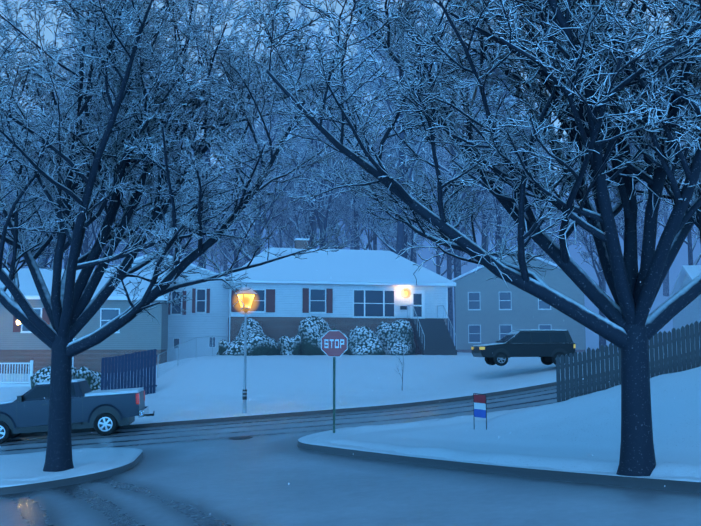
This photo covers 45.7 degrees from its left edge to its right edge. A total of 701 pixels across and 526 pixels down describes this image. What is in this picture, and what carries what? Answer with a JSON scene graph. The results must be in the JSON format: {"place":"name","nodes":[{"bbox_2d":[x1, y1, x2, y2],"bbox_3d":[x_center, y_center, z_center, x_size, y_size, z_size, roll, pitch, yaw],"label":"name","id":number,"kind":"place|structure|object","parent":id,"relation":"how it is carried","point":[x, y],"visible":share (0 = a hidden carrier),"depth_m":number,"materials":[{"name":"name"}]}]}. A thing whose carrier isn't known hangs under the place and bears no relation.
{"place":"outdoors","nodes":[
{"label":"outdoors","id":0,"kind":"place"},
{"bbox_2d":[2,28,674,484],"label":"falling snow","id":1,"kind":"structure","parent":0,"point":[372,390],"depth_m":9.82,"materials":[{"name":"white snow"}]},
{"bbox_2d":[0,0,696,197],"label":"sky","id":2,"kind":"structure","parent":0,"point":[48,35],"materials":[{"name":"blue"}]},
{"bbox_2d":[0,195,700,525],"bbox_3d":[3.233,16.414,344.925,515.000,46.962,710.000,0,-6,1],"label":"ground","id":3,"kind":"structure","parent":0,"point":[206,474],"depth_m":18.89,"materials":[{"name":"white snow"}]},
{"bbox_2d":[0,92,27,267],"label":"tree","id":4,"kind":"object","parent":3,"relation":"on","point":[3,223],"visible":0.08,"depth_m":90.33,"materials":[{"name":"brown plant"}]},
{"bbox_2d":[0,360,32,386],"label":"porch rail","id":5,"kind":"object","parent":3,"relation":"on","point":[21,385],"visible":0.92,"depth_m":43.92,"materials":[{"name":"white wood"}]},
{"bbox_2d":[7,162,37,267],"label":"tree","id":6,"kind":"object","parent":3,"relation":"on","point":[10,259],"depth_m":115.28,"materials":[{"name":"brown plant"}]},
{"bbox_2d":[0,126,84,268],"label":"tree","id":7,"kind":"object","parent":3,"relation":"on","point":[46,237],"visible":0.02,"depth_m":60.03,"materials":[{"name":"plant"}]},
{"bbox_2d":[1,105,101,268],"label":"tree","id":8,"kind":"object","parent":3,"relation":"on","point":[65,257],"visible":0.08,"depth_m":85.84,"materials":[{"name":"brown plant"}]},
{"bbox_2d":[32,74,70,264],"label":"tree","id":9,"kind":"object","parent":3,"relation":"on","point":[49,122],"depth_m":117.22,"materials":[{"name":"brown plant"}]},
{"bbox_2d":[30,366,76,388],"bbox_3d":[-15.037,6.013,42.832,1.999,1.444,2.442,-5,-8,42],"label":"shrub","id":10,"kind":"object","parent":3,"relation":"on","point":[40,375],"visible":0.1,"depth_m":42.31,"materials":[{"name":"green plant"}]},
{"bbox_2d":[18,119,90,268],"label":"tree","id":11,"kind":"object","parent":3,"relation":"on","point":[88,231],"visible":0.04,"depth_m":71.77,"materials":[{"name":"grey plant"}]},
{"bbox_2d":[0,447,142,494],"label":"kerb island","id":12,"kind":"structure","parent":3,"relation":"on","point":[131,458],"depth_m":18.33,"materials":[{"name":"grey concrete"}]},
{"bbox_2d":[0,379,154,443],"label":"pickup truck","id":13,"kind":"object","parent":3,"relation":"on","point":[104,412],"visible":0.94,"depth_m":29.43,"materials":[{"name":"blue paint"}]},
{"bbox_2d":[0,268,171,373],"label":"neighbour house","id":14,"kind":"structure","parent":3,"relation":"on","point":[22,343],"depth_m":49.80,"materials":[{"name":"beige"}]},
{"bbox_2d":[75,366,107,390],"bbox_3d":[-13.682,5.988,43.182,2.446,1.304,1.613,3,-7,-29],"label":"shrub","id":15,"kind":"object","parent":3,"relation":"on","point":[92,378],"visible":0.4,"depth_m":42.67,"materials":[{"name":"green plant"}]},
{"bbox_2d":[44,19,149,262],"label":"tree","id":16,"kind":"object","parent":3,"relation":"on","point":[86,245],"visible":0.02,"depth_m":78.38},
{"bbox_2d":[57,68,146,256],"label":"tree","id":17,"kind":"object","parent":3,"relation":"on","point":[94,234],"visible":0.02,"depth_m":69.45,"materials":[{"name":"brown plant"}]},
{"bbox_2d":[89,212,119,267],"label":"tree","id":18,"kind":"object","parent":3,"relation":"on","point":[90,247],"depth_m":102.75,"materials":[{"name":"plant"}]},
{"bbox_2d":[101,349,157,394],"bbox_3d":[-10.681,5.491,40.218,2.643,2.659,0.071,2,-6,-21],"label":"board fence","id":19,"kind":"object","parent":3,"relation":"on","point":[138,371],"visible":0.81,"depth_m":40.24,"materials":[{"name":"blue wood"}]},
{"bbox_2d":[94,166,165,268],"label":"tree","id":20,"kind":"object","parent":3,"relation":"on","point":[120,250],"visible":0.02,"depth_m":90.74,"materials":[{"name":"plant"}]},
{"bbox_2d":[83,28,189,249],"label":"tree","id":21,"kind":"object","parent":3,"relation":"on","point":[145,202],"visible":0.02,"depth_m":66.34,"materials":[{"name":"plant"}]},
{"bbox_2d":[113,164,198,262],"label":"tree","id":22,"kind":"object","parent":3,"relation":"on","point":[160,246],"visible":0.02,"depth_m":100.24,"materials":[{"name":"plant"}]},
{"bbox_2d":[107,252,227,361],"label":"house wing","id":23,"kind":"structure","parent":3,"relation":"on","point":[206,313],"depth_m":55.95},
{"bbox_2d":[0,0,352,471],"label":"tree","id":24,"kind":"object","parent":3,"relation":"on","point":[71,312],"visible":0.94,"depth_m":18.99,"materials":[{"name":"brown plant"}]},
{"bbox_2d":[142,51,223,258],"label":"tree","id":25,"kind":"object","parent":3,"relation":"on","point":[190,243],"visible":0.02,"depth_m":79.66,"materials":[{"name":"brown plant"}]},
{"bbox_2d":[157,336,227,377],"bbox_3d":[-8.963,5.440,48.288,0.048,2.484,9.447,-1,-6,14],"label":"chain link fence","id":26,"kind":"object","parent":3,"relation":"on","point":[189,351],"visible":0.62,"depth_m":47.23,"materials":[{"name":"grey metal"}]},
{"bbox_2d":[173,149,213,259],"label":"tree","id":27,"kind":"object","parent":3,"relation":"on","point":[183,240],"visible":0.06,"depth_m":113.17,"materials":[{"name":"plant"}]},
{"bbox_2d":[143,0,268,268],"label":"tree","id":28,"kind":"object","parent":3,"relation":"on","point":[206,223],"visible":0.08,"depth_m":76.40,"materials":[{"name":"plant"}]},
{"bbox_2d":[216,339,229,354],"bbox_3d":[-7.531,5.266,51.705,1.488,1.035,1.731,-3,-7,29],"label":"shrub","id":29,"kind":"object","parent":3,"relation":"on","point":[224,345],"visible":0.4,"depth_m":51.03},
{"bbox_2d":[206,203,273,276],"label":"tree","id":30,"kind":"object","parent":3,"relation":"on","point":[223,260],"visible":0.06,"depth_m":102.79,"materials":[{"name":"plant"}]},
{"bbox_2d":[229,436,252,439],"bbox_3d":[-3.294,5.333,25.383,0.840,0.016,0.840,0,-6,1],"label":"manhole cover","id":31,"kind":"object","parent":3,"relation":"on","point":[241,437],"visible":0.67,"depth_m":25.42,"materials":[{"name":"grey metal"}]},
{"bbox_2d":[208,129,274,268],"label":"tree","id":32,"kind":"object","parent":3,"relation":"on","point":[228,252],"visible":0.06,"depth_m":88.84,"materials":[{"name":"grey plant"}]},
{"bbox_2d":[235,285,256,412],"bbox_3d":[-4.250,3.545,33.624,0.680,5.400,0.680,4,-7,-37],"label":"street lamp","id":33,"kind":"object","parent":3,"relation":"on","point":[244,391],"visible":0.54,"depth_m":33.58,"materials":[{"name":"grey metal"}]},
{"bbox_2d":[233,289,257,314],"bbox_3d":[-4.250,1.544,33.824,1.200,1.200,1.200,0,-6,1],"label":"lamp glow","id":34,"kind":"object","parent":33,"relation":"attached to","point":[248,299],"visible":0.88,"depth_m":33.30,"materials":[{"name":"yellow glass"}]},
{"bbox_2d":[221,318,278,355],"bbox_3d":[-6.334,4.648,52.460,3.884,2.429,3.604,2,-6,-16],"label":"shrub","id":35,"kind":"object","parent":3,"relation":"on","point":[259,342],"visible":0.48,"depth_m":51.21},
{"bbox_2d":[186,58,330,260],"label":"tree","id":36,"kind":"object","parent":3,"relation":"on","point":[288,157],"visible":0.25,"depth_m":70.44,"materials":[{"name":"brown plant"}]},
{"bbox_2d":[214,60,310,255],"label":"tree","id":37,"kind":"object","parent":3,"relation":"on","point":[285,201],"visible":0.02,"depth_m":81.33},
{"bbox_2d":[262,143,297,245],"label":"tree","id":38,"kind":"object","parent":3,"relation":"on","point":[280,215],"depth_m":129.86,"materials":[{"name":"plant"}]},
{"bbox_2d":[261,159,304,247],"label":"tree","id":39,"kind":"object","parent":3,"relation":"on","point":[276,242],"visible":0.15,"depth_m":116.05,"materials":[{"name":"grey plant"}]},
{"bbox_2d":[278,335,301,354],"bbox_3d":[-3.718,5.139,52.510,1.780,1.428,2.110,-4,-7,36],"label":"shrub","id":40,"kind":"object","parent":3,"relation":"on","point":[290,346],"visible":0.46,"depth_m":52.00,"materials":[{"name":"plant"}]},
{"bbox_2d":[262,129,361,249],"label":"tree","id":41,"kind":"object","parent":3,"relation":"on","point":[290,229],"visible":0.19,"depth_m":85.17,"materials":[{"name":"grey plant"}]},
{"bbox_2d":[264,0,361,246],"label":"tree","id":42,"kind":"object","parent":3,"relation":"on","point":[309,43],"visible":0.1,"depth_m":88.38,"materials":[{"name":"plant"}]},
{"bbox_2d":[264,18,378,247],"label":"tree","id":43,"kind":"object","parent":3,"relation":"on","point":[319,209],"visible":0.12,"depth_m":74.42,"materials":[{"name":"brown plant"}]},
{"bbox_2d":[279,88,365,248],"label":"tree","id":44,"kind":"object","parent":3,"relation":"on","point":[329,219],"visible":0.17,"depth_m":78.46,"materials":[{"name":"brown plant"}]},
{"bbox_2d":[297,316,347,355],"bbox_3d":[-1.888,4.692,53.444,2.831,2.575,3.878,-2,-6,23],"label":"shrub","id":45,"kind":"object","parent":3,"relation":"on","point":[312,331],"visible":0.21,"depth_m":52.07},
{"bbox_2d":[279,43,369,246],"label":"tree","id":46,"kind":"object","parent":3,"relation":"on","point":[342,195],"depth_m":101.84,"materials":[{"name":"brown plant"}]},
{"bbox_2d":[321,328,347,432],"bbox_3d":[-0.462,3.484,23.640,0.762,3.250,0.066,0,-6,-1],"label":"stop sign","id":47,"kind":"object","parent":3,"relation":"on","point":[334,343],"visible":0.94,"depth_m":23.72,"materials":[{"name":"red metal"}]},
{"bbox_2d":[221,238,456,354],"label":"house","id":48,"kind":"structure","parent":3,"relation":"on","point":[345,291],"depth_m":55.78,"materials":[{"name":"white"}]},
{"bbox_2d":[401,288,410,298],"bbox_3d":[3.770,2.050,56.359,0.800,0.800,0.800,0,-6,1],"label":"porch light","id":49,"kind":"object","parent":48,"relation":"attached to","point":[406,293],"visible":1,"depth_m":56.02,"materials":[{"name":"yellow glass"}]},
{"bbox_2d":[332,173,367,248],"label":"tree","id":50,"kind":"object","parent":3,"relation":"on","point":[342,224],"visible":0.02,"depth_m":117.41,"materials":[{"name":"plant"}]},
{"bbox_2d":[272,31,430,249],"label":"tree","id":51,"kind":"object","parent":3,"relation":"on","point":[355,214],"visible":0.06,"depth_m":84.63,"materials":[{"name":"brown plant"}]},
{"bbox_2d":[16,349,690,437],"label":"kerb","id":52,"kind":"structure","parent":3,"relation":"on","point":[251,416],"depth_m":32.85,"materials":[{"name":"grey concrete"}]},
{"bbox_2d":[344,97,365,247],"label":"tree","id":53,"kind":"object","parent":3,"relation":"on","point":[348,244],"visible":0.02,"depth_m":159.79,"materials":[{"name":"plant"}]},
{"bbox_2d":[339,104,378,249],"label":"tree","id":54,"kind":"object","parent":3,"relation":"on","point":[352,241],"depth_m":127.91,"materials":[{"name":"plant"}]},
{"bbox_2d":[343,326,384,354],"bbox_3d":[0.817,5.010,53.538,2.704,1.919,2.660,0,-6,-2],"label":"shrub","id":55,"kind":"object","parent":3,"relation":"on","point":[363,340],"visible":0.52,"depth_m":52.84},
{"bbox_2d":[334,95,397,249],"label":"tree","id":56,"kind":"object","parent":3,"relation":"on","point":[355,207],"visible":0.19,"depth_m":78.78,"materials":[{"name":"plant"}]},
{"bbox_2d":[351,82,380,241],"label":"tree","id":57,"kind":"object","parent":3,"relation":"on","point":[368,136],"depth_m":162.42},
{"bbox_2d":[349,116,435,261],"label":"tree","id":58,"kind":"object","parent":3,"relation":"on","point":[385,232],"visible":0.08,"depth_m":75.19,"materials":[{"name":"grey plant"}]},
{"bbox_2d":[375,319,415,355],"bbox_3d":[2.981,4.848,54.468,2.774,2.381,3.179,3,-6,-26],"label":"shrub","id":59,"kind":"object","parent":3,"relation":"on","point":[394,337],"visible":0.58,"depth_m":53.91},
{"bbox_2d":[359,145,435,254],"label":"tree","id":60,"kind":"object","parent":3,"relation":"on","point":[423,168],"visible":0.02,"depth_m":101.09,"materials":[{"name":"plant"}]},
{"bbox_2d":[367,157,433,259],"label":"tree","id":61,"kind":"object","parent":3,"relation":"on","point":[394,246],"visible":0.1,"depth_m":86.12,"materials":[{"name":"grey plant"}]},
{"bbox_2d":[341,0,461,256],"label":"tree","id":62,"kind":"object","parent":3,"relation":"on","point":[400,225],"visible":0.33,"depth_m":69.70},
{"bbox_2d":[396,346,409,388],"bbox_3d":[2.322,5.005,39.787,0.933,2.344,0.858,4,-7,-36],"label":"lawn sapling","id":63,"kind":"object","parent":3,"relation":"on","point":[402,365],"depth_m":39.59,"materials":[{"name":"brown plant"}]},
{"bbox_2d":[361,30,448,262],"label":"tree","id":64,"kind":"object","parent":3,"relation":"on","point":[414,259],"depth_m":115.86,"materials":[{"name":"brown plant"}]},
{"bbox_2d":[366,24,458,263],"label":"tree","id":65,"kind":"object","parent":3,"relation":"on","point":[395,123],"visible":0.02,"depth_m":133.41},
{"bbox_2d":[409,113,481,338],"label":"tree","id":66,"kind":"object","parent":3,"relation":"on","point":[450,269],"visible":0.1,"depth_m":100.83,"materials":[{"name":"brown plant"}]},
{"bbox_2d":[416,162,475,275],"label":"tree","id":67,"kind":"object","parent":3,"relation":"on","point":[438,262],"visible":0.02,"depth_m":115.73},
{"bbox_2d":[383,0,527,345],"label":"tree","id":68,"kind":"object","parent":3,"relation":"on","point":[457,267],"visible":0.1,"depth_m":78.64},
{"bbox_2d":[237,0,700,475],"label":"tree","id":69,"kind":"object","parent":3,"relation":"on","point":[597,54],"visible":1,"depth_m":13.12,"materials":[{"name":"brown plant"}]},
{"bbox_2d":[473,393,486,429],"bbox_3d":[3.235,3.812,20.784,0.022,1.090,0.519,3,-7,-29],"label":"yard sign","id":70,"kind":"object","parent":3,"relation":"on","point":[479,401],"visible":0.85,"depth_m":20.79,"materials":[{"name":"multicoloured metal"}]},
{"bbox_2d":[466,178,494,251],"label":"tree","id":71,"kind":"object","parent":3,"relation":"on","point":[487,223],"visible":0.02,"depth_m":131.37,"materials":[{"name":"brown plant"}]},
{"bbox_2d":[430,35,558,250],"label":"tree","id":72,"kind":"object","parent":3,"relation":"on","point":[484,240],"visible":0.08,"depth_m":88.44,"materials":[{"name":"plant"}]},
{"bbox_2d":[297,403,700,492],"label":"kerb corner","id":73,"kind":"object","parent":3,"relation":"on","point":[690,484],"visible":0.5,"depth_m":15.23,"materials":[{"name":"grey concrete"}]},
{"bbox_2d":[464,124,548,258],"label":"tree","id":74,"kind":"object","parent":3,"relation":"on","point":[500,218],"visible":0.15,"depth_m":80.00,"materials":[{"name":"grey plant"}]},
{"bbox_2d":[455,5,558,257],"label":"tree","id":75,"kind":"object","parent":3,"relation":"on","point":[480,100],"visible":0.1,"depth_m":85.72,"materials":[{"name":"brown plant"}]},
{"bbox_2d":[451,248,585,352],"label":"neighbour house","id":76,"kind":"structure","parent":3,"relation":"on","point":[489,311],"depth_m":75.92,"materials":[{"name":"beige"}]},
{"bbox_2d":[471,330,575,365],"bbox_3d":[8.520,4.190,41.210,4.720,1.760,2.240,1,-6,-6],"label":"parked suv","id":77,"kind":"object","parent":3,"relation":"on","point":[548,347],"visible":0.96,"depth_m":40.39,"materials":[{"name":"black paint"}]},
{"bbox_2d":[471,81,576,242],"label":"tree","id":78,"kind":"object","parent":3,"relation":"on","point":[526,195],"depth_m":116.61,"materials":[{"name":"plant"}]},
{"bbox_2d":[475,109,574,258],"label":"tree","id":79,"kind":"object","parent":3,"relation":"on","point":[529,198],"visible":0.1,"depth_m":86.68,"materials":[{"name":"plant"}]},
{"bbox_2d":[515,178,579,263],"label":"tree","id":80,"kind":"object","parent":3,"relation":"on","point":[557,234],"visible":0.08,"depth_m":100.81,"materials":[{"name":"brown plant"}]},
{"bbox_2d":[557,151,618,292],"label":"tree","id":81,"kind":"object","parent":3,"relation":"on","point":[604,277],"depth_m":130.42,"materials":[{"name":"brown plant"}]},
{"bbox_2d":[557,147,641,351],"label":"tree","id":82,"kind":"object","parent":3,"relation":"on","point":[589,248],"visible":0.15,"depth_m":87.29,"materials":[{"name":"brown plant"}]},
{"bbox_2d":[568,117,649,241],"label":"tree","id":83,"kind":"object","parent":3,"relation":"on","point":[622,216],"visible":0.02,"depth_m":89.94,"materials":[{"name":"plant"}]},
{"bbox_2d":[570,55,683,255],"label":"tree","id":84,"kind":"object","parent":3,"relation":"on","point":[638,189],"visible":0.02,"depth_m":97.06,"materials":[{"name":"brown plant"}]},
{"bbox_2d":[556,321,700,401],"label":"stockade fence","id":85,"kind":"object","parent":3,"relation":"on","point":[692,338],"visible":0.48,"depth_m":21.39,"materials":[{"name":"grey wood"}]},
{"bbox_2d":[628,88,641,248],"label":"tree","id":86,"kind":"object","parent":3,"relation":"on","point":[639,237],"depth_m":157.50,"materials":[{"name":"brown plant"}]},
{"bbox_2d":[587,113,684,254],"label":"tree","id":87,"kind":"object","parent":3,"relation":"on","point":[644,202],"visible":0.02,"depth_m":111.39,"materials":[{"name":"plant"}]},
{"bbox_2d":[616,197,669,259],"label":"tree","id":88,"kind":"object","parent":3,"relation":"on","point":[639,250],"visible":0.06,"depth_m":113.96,"materials":[{"name":"brown plant"}]},
{"bbox_2d":[607,111,700,264],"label":"tree","id":89,"kind":"object","parent":3,"relation":"on","point":[688,241],"visible":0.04,"depth_m":77.81,"materials":[{"name":"plant"}]},
{"bbox_2d":[662,31,682,295],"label":"tree","id":90,"kind":"object","parent":3,"relation":"on","point":[666,286],"depth_m":131.72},
{"bbox_2d":[659,119,698,234],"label":"tree","id":91,"kind":"object","parent":3,"relation":"on","point":[695,232],"depth_m":115.62,"materials":[{"name":"brown plant"}]},
{"bbox_2d":[667,71,698,208],"bbox_3d":[17.849,-4.690,40.620,5.137,17.369,5.060,2,-6,-16],"label":"tree","id":92,"kind":"object","parent":3,"relation":"on","point":[681,172],"depth_m":41.27,"materials":[{"name":"plant"}]},
{"bbox_2d":[669,265,700,335],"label":"neighbour house","id":93,"kind":"structure","parent":3,"relation":"on","point":[690,313],"depth_m":62.12,"materials":[{"name":"white"}]}
]}

